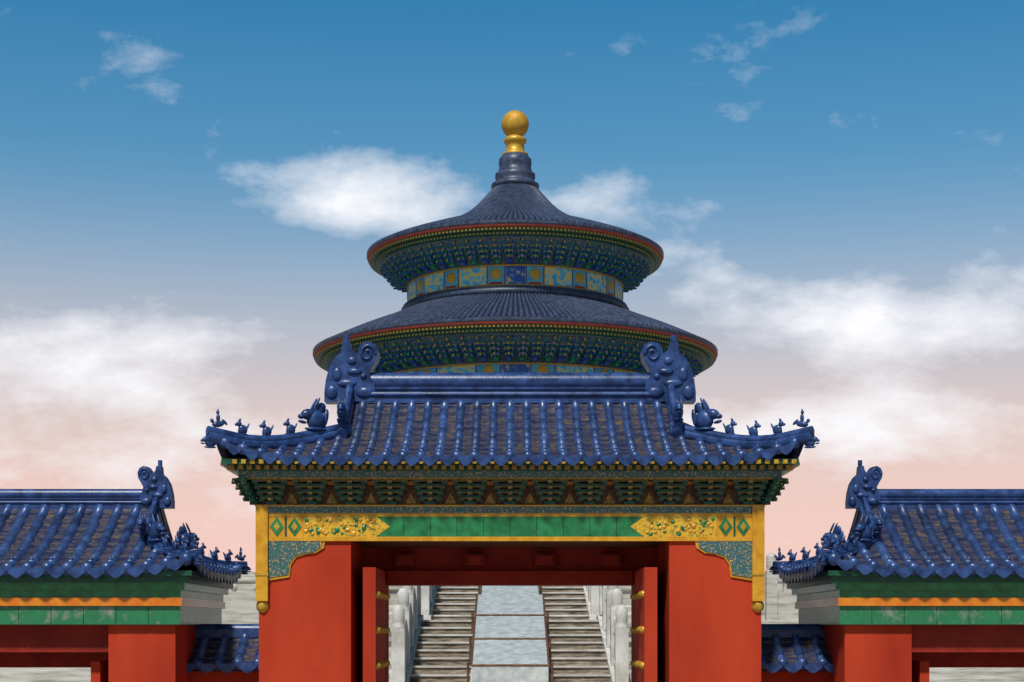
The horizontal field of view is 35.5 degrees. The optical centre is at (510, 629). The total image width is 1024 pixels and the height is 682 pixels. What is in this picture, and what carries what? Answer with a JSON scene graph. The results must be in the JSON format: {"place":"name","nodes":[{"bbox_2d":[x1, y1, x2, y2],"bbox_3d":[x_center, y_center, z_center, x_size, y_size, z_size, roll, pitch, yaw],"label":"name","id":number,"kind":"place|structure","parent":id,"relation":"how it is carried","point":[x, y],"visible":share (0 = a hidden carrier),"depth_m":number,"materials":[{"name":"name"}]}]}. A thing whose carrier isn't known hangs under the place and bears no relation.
{"place":"outdoors","nodes":[
{"label":"outdoors","id":0,"kind":"place"},
{"bbox_2d":[0,0,1023,571],"label":"sky","id":1,"kind":"structure","parent":0,"point":[195,195],"materials":[{"name":"blue"}]},
{"label":"ground","id":2,"kind":"structure","parent":0,"visible":0},
{"bbox_2d":[0,460,250,681],"bbox_3d":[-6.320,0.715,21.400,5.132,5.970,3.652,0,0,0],"label":"side gate","id":3,"kind":"structure","parent":2,"relation":"on","point":[113,585],"depth_m":20.12,"materials":[{"name":"red wood"}]},
{"bbox_2d":[187,624,258,681],"bbox_3d":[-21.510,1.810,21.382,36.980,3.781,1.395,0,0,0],"label":"wall","id":4,"kind":"structure","parent":2,"relation":"on","point":[225,652],"depth_m":21.00,"materials":[{"name":"blue ceramic"}]},
{"bbox_2d":[200,335,819,681],"bbox_3d":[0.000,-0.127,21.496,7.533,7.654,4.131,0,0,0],"label":"main gate","id":5,"kind":"structure","parent":2,"relation":"on","point":[510,479],"depth_m":20.00,"materials":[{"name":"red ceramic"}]},
{"bbox_2d":[0,552,1023,681],"bbox_3d":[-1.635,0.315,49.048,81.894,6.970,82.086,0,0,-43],"label":"terrace","id":6,"kind":"structure","parent":2,"relation":"on","point":[509,633],"depth_m":32.56,"materials":[{"name":"stone"}]},
{"bbox_2d":[313,110,717,425],"bbox_3d":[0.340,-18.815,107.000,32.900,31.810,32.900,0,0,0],"label":"hall","id":7,"kind":"structure","parent":6,"relation":"on","point":[515,270],"depth_m":98.90,"materials":[{"name":"tile"}]},
{"bbox_2d":[761,624,832,681],"bbox_3d":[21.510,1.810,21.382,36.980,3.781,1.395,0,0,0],"label":"wall","id":8,"kind":"structure","parent":2,"relation":"on","point":[794,653],"depth_m":21.00,"materials":[{"name":"blue ceramic"}]},
{"bbox_2d":[769,460,1023,681],"bbox_3d":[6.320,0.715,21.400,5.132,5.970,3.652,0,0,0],"label":"side gate","id":9,"kind":"structure","parent":2,"relation":"on","point":[906,585],"depth_m":20.12,"materials":[{"name":"red wood"}]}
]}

